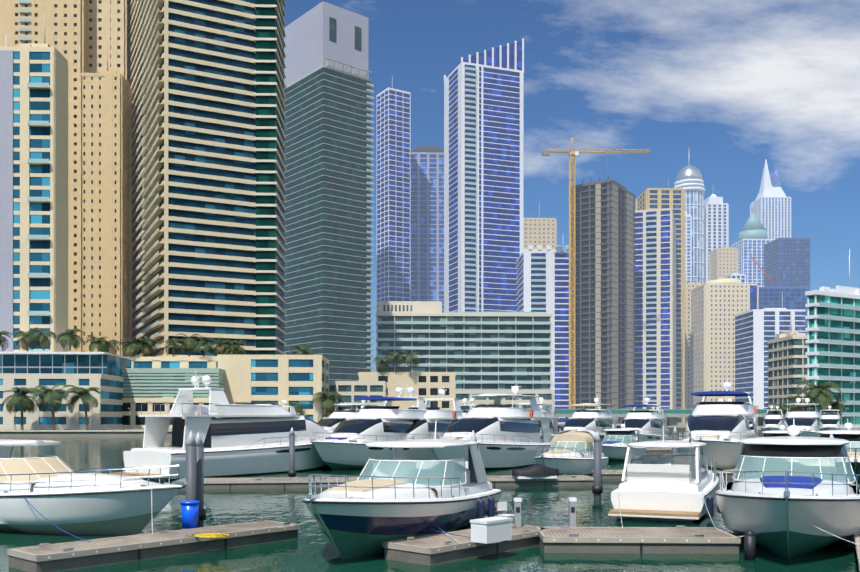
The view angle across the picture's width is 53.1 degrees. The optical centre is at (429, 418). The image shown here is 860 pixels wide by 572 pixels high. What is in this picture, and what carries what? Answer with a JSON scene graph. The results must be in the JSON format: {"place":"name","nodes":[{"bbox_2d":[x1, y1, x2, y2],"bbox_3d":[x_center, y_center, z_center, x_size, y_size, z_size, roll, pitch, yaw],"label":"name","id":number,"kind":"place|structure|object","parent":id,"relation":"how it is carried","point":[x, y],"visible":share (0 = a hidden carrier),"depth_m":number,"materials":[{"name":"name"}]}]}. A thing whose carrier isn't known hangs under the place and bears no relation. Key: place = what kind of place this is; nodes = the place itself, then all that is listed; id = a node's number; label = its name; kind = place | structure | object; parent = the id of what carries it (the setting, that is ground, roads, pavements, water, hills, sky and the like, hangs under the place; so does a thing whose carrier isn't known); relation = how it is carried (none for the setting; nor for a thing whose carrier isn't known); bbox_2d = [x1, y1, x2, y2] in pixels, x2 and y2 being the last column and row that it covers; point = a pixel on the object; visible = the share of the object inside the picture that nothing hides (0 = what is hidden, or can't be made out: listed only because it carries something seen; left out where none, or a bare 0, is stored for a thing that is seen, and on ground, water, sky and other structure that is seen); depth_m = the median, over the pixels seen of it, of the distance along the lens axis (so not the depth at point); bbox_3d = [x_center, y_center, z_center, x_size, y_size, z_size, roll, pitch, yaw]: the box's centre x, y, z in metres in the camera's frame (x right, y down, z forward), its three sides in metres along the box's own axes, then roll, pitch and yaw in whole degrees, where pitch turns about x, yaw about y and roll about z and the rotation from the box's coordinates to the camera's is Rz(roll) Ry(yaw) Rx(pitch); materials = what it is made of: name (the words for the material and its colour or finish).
{"place":"outdoors","nodes":[
{"label":"outdoors","id":0,"kind":"place"},
{"bbox_2d":[0,13,67,351],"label":"cream tower","id":1,"kind":"structure","parent":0,"point":[33,185],"depth_m":231.27,"materials":[{"name":"concrete"}]},
{"bbox_2d":[0,352,132,429],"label":"building","id":2,"kind":"structure","parent":0,"point":[85,370],"depth_m":214.11,"materials":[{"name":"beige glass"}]},
{"bbox_2d":[11,330,39,350],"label":"palm","id":3,"kind":"object","parent":2,"relation":"on","point":[28,337],"visible":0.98,"depth_m":218.18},
{"bbox_2d":[27,327,57,349],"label":"palm","id":4,"kind":"object","parent":2,"relation":"on","point":[43,338],"visible":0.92,"depth_m":219.65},
{"bbox_2d":[56,328,84,349],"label":"palm","id":5,"kind":"object","parent":2,"relation":"on","point":[69,336],"visible":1,"depth_m":222.41,"materials":[{"name":"plant"}]},
{"bbox_2d":[86,335,108,351],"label":"palm","id":6,"kind":"object","parent":2,"relation":"on","point":[97,341],"visible":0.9,"depth_m":243.70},
{"bbox_2d":[99,338,120,353],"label":"palm","id":7,"kind":"object","parent":2,"relation":"on","point":[113,342],"visible":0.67,"depth_m":246.13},
{"bbox_2d":[0,425,172,436],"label":"quay","id":8,"kind":"structure","parent":0,"point":[124,432],"depth_m":203.07,"materials":[{"name":"concrete"}]},
{"bbox_2d":[1,387,42,429],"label":"palm","id":9,"kind":"object","parent":8,"relation":"on","point":[20,399],"visible":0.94,"depth_m":204.84,"materials":[{"name":"plant"}]},
{"bbox_2d":[0,0,87,351],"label":"tan tower","id":10,"kind":"structure","parent":8,"relation":"on","point":[66,28],"depth_m":307.35,"materials":[{"name":"beige concrete"}]},
{"bbox_2d":[32,383,69,429],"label":"palm","id":11,"kind":"object","parent":8,"relation":"on","point":[48,394],"visible":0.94,"depth_m":204.82,"materials":[{"name":"plant"}]},
{"bbox_2d":[61,385,102,429],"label":"palm","id":12,"kind":"object","parent":8,"relation":"on","point":[82,394],"visible":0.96,"depth_m":206.47,"materials":[{"name":"plant"}]},
{"bbox_2d":[78,46,131,356],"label":"tan tower","id":13,"kind":"structure","parent":8,"relation":"on","point":[104,203],"depth_m":295.86,"materials":[{"name":"beige concrete"}]},
{"bbox_2d":[88,0,129,82],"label":"tan tower","id":14,"kind":"structure","parent":8,"relation":"on","point":[108,22],"depth_m":313.68,"materials":[{"name":"beige concrete"}]},
{"bbox_2d":[121,368,224,397],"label":"building","id":15,"kind":"structure","parent":8,"relation":"on","point":[153,382],"depth_m":230.40,"materials":[{"name":"glass"}]},
{"bbox_2d":[122,398,224,427],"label":"building base","id":16,"kind":"object","parent":8,"relation":"on","point":[131,418],"visible":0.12,"depth_m":229.72,"materials":[{"name":"concrete"}]},
{"bbox_2d":[129,0,255,356],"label":"tower","id":17,"kind":"structure","parent":8,"relation":"on","point":[192,65],"depth_m":262.24,"materials":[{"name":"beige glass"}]},
{"bbox_2d":[130,357,328,416],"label":"podium","id":18,"kind":"object","parent":8,"relation":"on","point":[174,362],"visible":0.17,"depth_m":246.34,"materials":[{"name":"beige concrete"}]},
{"bbox_2d":[118,338,143,356],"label":"palm","id":19,"kind":"object","parent":18,"relation":"on","point":[132,347],"visible":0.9,"depth_m":246.06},
{"bbox_2d":[135,336,157,356],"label":"palm","id":20,"kind":"object","parent":18,"relation":"on","point":[147,347],"visible":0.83,"depth_m":248.33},
{"bbox_2d":[165,338,186,356],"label":"palm","id":21,"kind":"object","parent":18,"relation":"on","point":[173,341],"visible":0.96,"depth_m":247.43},
{"bbox_2d":[177,333,200,356],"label":"palm","id":22,"kind":"object","parent":18,"relation":"on","point":[190,344],"visible":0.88,"depth_m":248.93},
{"bbox_2d":[194,336,215,356],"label":"palm","id":23,"kind":"object","parent":18,"relation":"on","point":[203,343],"visible":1,"depth_m":245.97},
{"bbox_2d":[211,337,229,355],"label":"palm","id":24,"kind":"object","parent":18,"relation":"on","point":[220,342],"visible":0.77,"depth_m":248.43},
{"bbox_2d":[222,340,246,354],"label":"palm","id":25,"kind":"object","parent":18,"relation":"on","point":[233,346],"visible":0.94,"depth_m":247.20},
{"bbox_2d":[286,344,316,354],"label":"palm","id":26,"kind":"object","parent":18,"relation":"on","point":[301,349],"visible":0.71,"depth_m":258.72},
{"bbox_2d":[254,0,285,354],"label":"tower side","id":27,"kind":"structure","parent":8,"relation":"on","point":[269,149],"depth_m":266.17,"materials":[{"name":"green glass"}]},
{"bbox_2d":[217,355,328,421],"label":"building","id":28,"kind":"structure","parent":8,"relation":"on","point":[278,379],"depth_m":239.24,"materials":[{"name":"beige concrete"}]},
{"bbox_2d":[286,402,307,414],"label":"palm","id":29,"kind":"object","parent":8,"relation":"on","point":[298,407],"visible":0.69,"depth_m":223.33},
{"bbox_2d":[312,392,343,416],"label":"palm","id":30,"kind":"object","parent":8,"relation":"on","point":[329,403],"visible":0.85,"depth_m":237.32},
{"bbox_2d":[284,1,373,380],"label":"tower","id":31,"kind":"structure","parent":0,"point":[328,184],"depth_m":459.46,"materials":[{"name":"green glass"}]},
{"bbox_2d":[329,381,386,415],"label":"building","id":32,"kind":"structure","parent":0,"point":[349,391],"depth_m":260.91,"materials":[{"name":"beige concrete"}]},
{"bbox_2d":[376,84,410,312],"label":"tower","id":33,"kind":"structure","parent":0,"point":[393,194],"depth_m":563.73,"materials":[{"name":"blue glass"}]},
{"bbox_2d":[411,145,443,312],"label":"tower","id":34,"kind":"structure","parent":0,"point":[427,222],"depth_m":599.77,"materials":[{"name":"blue glass"}]},
{"bbox_2d":[0,430,858,571],"bbox_3d":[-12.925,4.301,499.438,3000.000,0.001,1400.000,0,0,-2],"label":"water","id":35,"kind":"structure","parent":0,"point":[312,548],"depth_m":30.18,"materials":[{"name":"liquid"}]},
{"bbox_2d":[0,439,186,535],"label":"boat","id":36,"kind":"object","parent":35,"relation":"in","point":[58,491],"visible":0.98,"depth_m":31.34,"materials":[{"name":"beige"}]},
{"bbox_2d":[6,519,299,571],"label":"dock","id":37,"kind":"object","parent":35,"relation":"in","point":[45,557],"visible":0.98,"depth_m":26.62,"materials":[{"name":"grey wood"}]},
{"bbox_2d":[180,500,199,528],"bbox_3d":[-8.374,3.336,30.011,0.680,0.930,0.680,0,0,-2],"label":"blue bin","id":38,"kind":"object","parent":37,"relation":"on","point":[189,510],"visible":1,"depth_m":29.77,"materials":[{"name":"blue"}]},
{"bbox_2d":[195,533,229,537],"bbox_3d":[-7.028,3.761,27.773,1.134,0.062,0.863,0,0,-2],"label":"yellow hose","id":39,"kind":"object","parent":37,"relation":"on","point":[215,535],"visible":1,"depth_m":27.59,"materials":[{"name":"yellow"}]},
{"bbox_2d":[19,485,859,545],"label":"mooring lines","id":40,"kind":"object","parent":37,"relation":"on","point":[449,533],"visible":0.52,"depth_m":27.96,"materials":[{"name":"white fabric"}]},
{"bbox_2d":[186,431,198,521],"bbox_3d":[-9.146,3.376,32.931,0.546,5.850,0.560,0,0,-2],"label":"pile","id":41,"kind":"object","parent":35,"relation":"in","point":[191,468],"visible":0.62,"depth_m":32.78,"materials":[{"name":"grey metal"}]},
{"bbox_2d":[195,432,205,527],"bbox_3d":[-9.082,3.401,33.733,0.546,5.800,0.560,0,0,-2],"label":"pile","id":42,"kind":"object","parent":35,"relation":"in","point":[200,474],"visible":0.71,"depth_m":33.58,"materials":[{"name":"grey metal"}]},
{"bbox_2d":[110,371,334,479],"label":"yacht","id":43,"kind":"object","parent":35,"relation":"on","point":[249,438],"visible":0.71,"depth_m":65.11,"materials":[{"name":"white plastic"}]},
{"bbox_2d":[288,427,295,476],"bbox_3d":[-9.519,3.426,59.332,0.546,5.750,0.560,0,0,-2],"label":"pile","id":44,"kind":"object","parent":35,"relation":"in","point":[291,471],"visible":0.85,"depth_m":59.15,"materials":[{"name":"grey metal"}]},
{"bbox_2d":[317,400,377,432],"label":"yacht","id":45,"kind":"object","parent":35,"relation":"on","point":[332,421],"visible":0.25,"depth_m":124.41,"materials":[{"name":"white plastic"}]},
{"bbox_2d":[310,387,427,469],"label":"yacht","id":46,"kind":"object","parent":35,"relation":"in","point":[343,447],"visible":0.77,"depth_m":74.84,"materials":[{"name":"white plastic"}]},
{"bbox_2d":[176,474,593,488],"bbox_3d":[-2.585,4.131,55.196,26.380,0.840,2.660,0,0,-7],"label":"dock row","id":47,"kind":"object","parent":35,"relation":"on","point":[302,482],"visible":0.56,"depth_m":53.98,"materials":[{"name":"grey wood"}]},
{"bbox_2d":[512,464,558,478],"bbox_3d":[6.765,3.337,55.099,3.000,0.929,1.100,0,0,-12],"label":"covered jet ski","id":48,"kind":"object","parent":47,"relation":"on","point":[537,471],"visible":1,"depth_m":54.68,"materials":[{"name":"fabric"}]},
{"bbox_2d":[302,420,505,559],"bbox_3d":[-0.893,2.449,30.855,4.931,4.803,14.497,0,0,19],"label":"motorboat","id":49,"kind":"object","parent":35,"relation":"on","point":[373,507],"visible":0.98,"depth_m":27.80,"materials":[{"name":"white"}]},
{"bbox_2d":[396,386,469,459],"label":"yacht","id":50,"kind":"object","parent":35,"relation":"on","point":[422,428],"visible":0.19,"depth_m":82.57,"materials":[{"name":"white plastic"}]},
{"bbox_2d":[382,524,555,565],"bbox_3d":[1.453,4.131,28.157,2.060,0.840,6.435,0,0,43],"label":"finger dock","id":51,"kind":"object","parent":35,"relation":"on","point":[434,549],"visible":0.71,"depth_m":26.46,"materials":[{"name":"concrete"}]},
{"bbox_2d":[470,516,512,544],"bbox_3d":[1.891,3.436,26.422,0.660,0.730,1.300,0,0,42],"label":"dock box","id":52,"kind":"object","parent":51,"relation":"on","point":[487,531],"visible":1,"depth_m":26.07,"materials":[{"name":"white plastic"}]},
{"bbox_2d":[513,498,521,526],"bbox_3d":[3.092,3.296,30.366,0.260,1.010,0.260,0,0,-2],"label":"power pedestal","id":53,"kind":"object","parent":51,"relation":"on","point":[517,511],"visible":0.98,"depth_m":30.26,"materials":[{"name":"grey"}]},
{"bbox_2d":[468,430,477,527],"bbox_3d":[1.718,3.376,34.169,0.546,5.850,0.560,0,0,-2],"label":"pile","id":54,"kind":"object","parent":35,"relation":"in","point":[473,478],"visible":0.21,"depth_m":34.01,"materials":[{"name":"grey metal"}]},
{"bbox_2d":[430,386,552,469],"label":"yacht","id":55,"kind":"object","parent":35,"relation":"on","point":[504,440],"visible":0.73,"depth_m":74.73,"materials":[{"name":"white plastic"}]},
{"bbox_2d":[509,397,559,441],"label":"yacht","id":56,"kind":"object","parent":35,"relation":"on","point":[555,420],"visible":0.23,"depth_m":125.39,"materials":[{"name":"white plastic"}]},
{"bbox_2d":[534,429,610,474],"bbox_3d":[10.682,2.852,66.571,4.092,3.999,13.315,0,0,25],"label":"motorboat","id":57,"kind":"object","parent":35,"relation":"in","point":[569,453],"visible":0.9,"depth_m":64.99,"materials":[{"name":"white plastic"}]},
{"bbox_2d":[558,395,617,442],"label":"yacht","id":58,"kind":"object","parent":35,"relation":"on","point":[584,419],"visible":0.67,"depth_m":123.58,"materials":[{"name":"white plastic"}]},
{"bbox_2d":[592,431,602,499],"bbox_3d":[8.938,3.476,45.898,0.546,5.650,0.560,0,0,-2],"label":"pile","id":59,"kind":"object","parent":35,"relation":"in","point":[597,488],"visible":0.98,"depth_m":45.72,"materials":[{"name":"grey metal"}]},
{"bbox_2d":[601,423,646,461],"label":"cruiser","id":60,"kind":"object","parent":35,"relation":"in","point":[615,442],"visible":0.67,"depth_m":89.43,"materials":[{"name":"white plastic"}]},
{"bbox_2d":[536,525,740,553],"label":"dock walkway","id":61,"kind":"structure","parent":35,"relation":"on","point":[658,540],"depth_m":27.53,"materials":[{"name":"grey wood"}]},
{"bbox_2d":[568,497,576,526],"bbox_3d":[5.032,3.296,30.427,0.260,1.010,0.260,0,0,-2],"label":"power pedestal","id":62,"kind":"object","parent":61,"relation":"on","point":[572,510],"visible":0.93,"depth_m":30.32,"materials":[{"name":"grey"}]},
{"bbox_2d":[621,397,669,447],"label":"yacht","id":63,"kind":"object","parent":35,"relation":"on","point":[647,425],"visible":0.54,"depth_m":119.72,"materials":[{"name":"white plastic"}]},
{"bbox_2d":[554,409,767,425],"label":"quay wall","id":64,"kind":"structure","parent":35,"relation":"in","point":[671,415],"depth_m":333.58,"materials":[{"name":"concrete"}]},
{"bbox_2d":[645,448,678,452],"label":"dock row","id":65,"kind":"object","parent":35,"relation":"on","point":[658,450],"visible":0.08,"depth_m":108.71,"materials":[{"name":"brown wood"}]},
{"bbox_2d":[591,469,734,478],"bbox_3d":[22.771,4.131,63.987,21.440,0.840,2.660,0,0,-7],"label":"dock row","id":66,"kind":"object","parent":35,"relation":"in","point":[611,474],"visible":0.17,"depth_m":62.19,"materials":[{"name":"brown wood"}]},
{"bbox_2d":[608,425,718,521],"bbox_3d":[11.927,2.562,42.024,4.404,4.577,14.300,0,0,22],"label":"motorboat","id":67,"kind":"object","parent":35,"relation":"on","point":[662,486],"visible":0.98,"depth_m":36.97,"materials":[{"name":"white plastic"}]},
{"bbox_2d":[678,378,760,469],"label":"yacht","id":68,"kind":"object","parent":35,"relation":"on","point":[719,429],"visible":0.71,"depth_m":67.89,"materials":[{"name":"white plastic"}]},
{"bbox_2d":[744,530,755,560],"bbox_3d":[9.777,3.891,26.279,0.340,1.020,0.340,0,0,-2],"label":"boat fender","id":69,"kind":"object","parent":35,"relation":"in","point":[750,545],"visible":0.9,"depth_m":26.14,"materials":[{"name":"black rubber"}]},
{"bbox_2d":[761,406,784,436],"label":"yacht","id":70,"kind":"object","parent":35,"relation":"in","point":[772,422],"visible":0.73,"depth_m":192.75,"materials":[{"name":"white plastic"}]},
{"bbox_2d":[762,422,801,436],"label":"cruiser","id":71,"kind":"object","parent":35,"relation":"on","point":[778,433],"visible":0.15,"depth_m":75.14,"materials":[{"name":"white plastic"}]},
{"bbox_2d":[714,419,859,558],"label":"cruiser","id":72,"kind":"object","parent":35,"relation":"in","point":[778,492],"visible":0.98,"depth_m":27.33,"materials":[{"name":"white plastic"}]},
{"bbox_2d":[783,398,822,436],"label":"yacht","id":73,"kind":"object","parent":35,"relation":"on","point":[806,423],"visible":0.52,"depth_m":126.42,"materials":[{"name":"white plastic"}]},
{"bbox_2d":[818,406,842,430],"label":"yacht","id":74,"kind":"object","parent":35,"relation":"in","point":[829,421],"visible":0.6,"depth_m":193.66,"materials":[{"name":"white plastic"}]},
{"bbox_2d":[816,419,859,488],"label":"yacht","id":75,"kind":"object","parent":35,"relation":"on","point":[853,447],"visible":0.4,"depth_m":53.82,"materials":[{"name":"white"}]},
{"bbox_2d":[854,532,859,571],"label":"finger dock","id":76,"kind":"object","parent":35,"relation":"on","point":[857,538],"visible":0.56,"depth_m":25.63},
{"bbox_2d":[376,301,551,389],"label":"building","id":77,"kind":"structure","parent":0,"point":[490,350],"depth_m":355.01,"materials":[{"name":"teal glass"}]},
{"bbox_2d":[444,38,523,311],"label":"tower","id":78,"kind":"structure","parent":0,"point":[483,171],"depth_m":528.17,"materials":[{"name":"blue glass"}]},
{"bbox_2d":[497,501,514,516],"bbox_3d":[2.655,3.351,29.913,0.463,0.900,0.425,0,0,-42],"label":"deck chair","id":79,"kind":"object","parent":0,"point":[501,506],"visible":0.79,"depth_m":30.02,"materials":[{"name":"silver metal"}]},
{"bbox_2d":[523,203,556,250],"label":"tower","id":80,"kind":"structure","parent":0,"point":[540,231],"depth_m":652.34,"materials":[{"name":"beige concrete"}]},
{"bbox_2d":[516,245,568,423],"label":"tower","id":81,"kind":"structure","parent":0,"point":[542,277],"depth_m":501.95,"materials":[{"name":"white glass"}]},
{"bbox_2d":[284,0,859,371],"label":"sky","id":82,"kind":"structure","parent":0,"point":[725,87],"materials":[{"name":"blue"}]},
{"bbox_2d":[553,423,754,429],"bbox_3d":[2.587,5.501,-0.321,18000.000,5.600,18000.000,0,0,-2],"label":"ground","id":83,"kind":"structure","parent":0,"point":[678,424],"depth_m":354.20,"materials":[{"name":"concrete"}]},
{"bbox_2d":[358,372,455,409],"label":"building","id":84,"kind":"structure","parent":83,"relation":"on","point":[426,385],"depth_m":299.39,"materials":[{"name":"beige concrete"}]},
{"bbox_2d":[373,357,392,371],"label":"palm","id":85,"kind":"object","parent":84,"relation":"on","point":[382,365],"visible":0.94,"depth_m":298.60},
{"bbox_2d":[385,350,407,374],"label":"palm","id":86,"kind":"object","parent":84,"relation":"on","point":[398,355],"visible":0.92,"depth_m":298.19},
{"bbox_2d":[399,350,421,375],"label":"palm","id":87,"kind":"object","parent":84,"relation":"on","point":[409,357],"visible":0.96,"depth_m":297.95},
{"bbox_2d":[455,390,553,425],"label":"building","id":88,"kind":"structure","parent":83,"relation":"on","point":[547,396],"depth_m":330.49,"materials":[{"name":"beige concrete"}]},
{"bbox_2d":[541,138,649,408],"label":"tower crane","id":89,"kind":"object","parent":83,"relation":"on","point":[570,152],"visible":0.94,"depth_m":471.14,"materials":[{"name":"orange"}]},
{"bbox_2d":[571,176,634,423],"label":"skyscraper","id":90,"kind":"structure","parent":83,"relation":"on","point":[605,291],"depth_m":479.80,"materials":[{"name":"grey"}]},
{"bbox_2d":[635,208,675,419],"bbox_3d":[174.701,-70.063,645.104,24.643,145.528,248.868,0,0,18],"label":"tower","id":91,"kind":"structure","parent":83,"relation":"on","point":[655,305],"depth_m":527.48,"materials":[{"name":"blue glass"}]},
{"bbox_2d":[636,187,684,422],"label":"tower","id":92,"kind":"structure","parent":83,"relation":"on","point":[657,198],"depth_m":574.86,"materials":[{"name":"beige concrete"}]},
{"bbox_2d":[674,159,704,283],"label":"skyscraper","id":93,"kind":"structure","parent":83,"relation":"on","point":[689,181],"depth_m":808.90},
{"bbox_2d":[685,282,702,422],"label":"building","id":94,"kind":"structure","parent":83,"relation":"on","point":[689,286],"depth_m":645.72,"materials":[{"name":"beige concrete"}]},
{"bbox_2d":[704,194,728,283],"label":"tower","id":95,"kind":"structure","parent":83,"relation":"on","point":[716,222],"depth_m":828.45,"materials":[{"name":"white glass"}]},
{"bbox_2d":[731,211,774,285],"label":"skyscraper","id":96,"kind":"structure","parent":83,"relation":"on","point":[753,239],"depth_m":860.27,"materials":[{"name":"blue glass"}]},
{"bbox_2d":[750,159,790,238],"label":"pointed tower","id":97,"kind":"structure","parent":83,"relation":"on","point":[770,206],"depth_m":1012.86,"materials":[{"name":"white glass"}]},
{"bbox_2d":[685,211,691,282],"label":"skyscraper","id":98,"kind":"structure","parent":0,"point":[688,247],"depth_m":797.25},
{"bbox_2d":[709,247,737,280],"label":"tower","id":99,"kind":"structure","parent":0,"point":[723,261],"depth_m":768.16,"materials":[{"name":"beige concrete"}]},
{"bbox_2d":[690,278,758,408],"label":"building","id":100,"kind":"structure","parent":0,"point":[717,305],"depth_m":606.29,"materials":[{"name":"beige concrete"}]},
{"bbox_2d":[723,273,745,283],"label":"tower","id":101,"kind":"structure","parent":0,"point":[741,277],"depth_m":707.73,"materials":[{"name":"white glass"}]},
{"bbox_2d":[617,426,859,436],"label":"quay","id":102,"kind":"structure","parent":0,"point":[679,429],"depth_m":267.10,"materials":[{"name":"stone"}]},
{"bbox_2d":[765,403,788,419],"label":"shrubs","id":103,"kind":"object","parent":102,"relation":"on","point":[780,408],"visible":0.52,"depth_m":203.90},
{"bbox_2d":[795,380,841,412],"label":"palm","id":104,"kind":"object","parent":102,"relation":"on","point":[818,395],"visible":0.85,"depth_m":204.18,"materials":[{"name":"plant"}]},
{"bbox_2d":[735,295,805,422],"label":"building","id":105,"kind":"structure","parent":0,"point":[756,330],"depth_m":546.78,"materials":[{"name":"blue glass"}]},
{"bbox_2d":[759,278,806,334],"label":"building","id":106,"kind":"structure","parent":0,"point":[793,297],"depth_m":648.18,"materials":[{"name":"blue glass"}]},
{"bbox_2d":[764,234,809,290],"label":"tower","id":107,"kind":"structure","parent":0,"point":[787,258],"depth_m":770.26,"materials":[{"name":"blue glass"}]},
{"bbox_2d":[768,313,806,420],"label":"building","id":108,"kind":"structure","parent":0,"point":[787,362],"depth_m":309.72,"materials":[{"name":"beige concrete"}]},
{"bbox_2d":[785,395,813,410],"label":"shrubs","id":109,"kind":"object","parent":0,"point":[793,401],"visible":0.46,"depth_m":206.65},
{"bbox_2d":[805,248,859,427],"bbox_3d":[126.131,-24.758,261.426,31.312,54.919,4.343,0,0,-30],"label":"building","id":110,"kind":"structure","parent":0,"point":[832,341],"depth_m":257.62,"materials":[{"name":"teal glass"}]},
{"bbox_2d":[820,399,848,416],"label":"shrubs","id":111,"kind":"object","parent":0,"point":[835,405],"visible":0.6,"depth_m":207.71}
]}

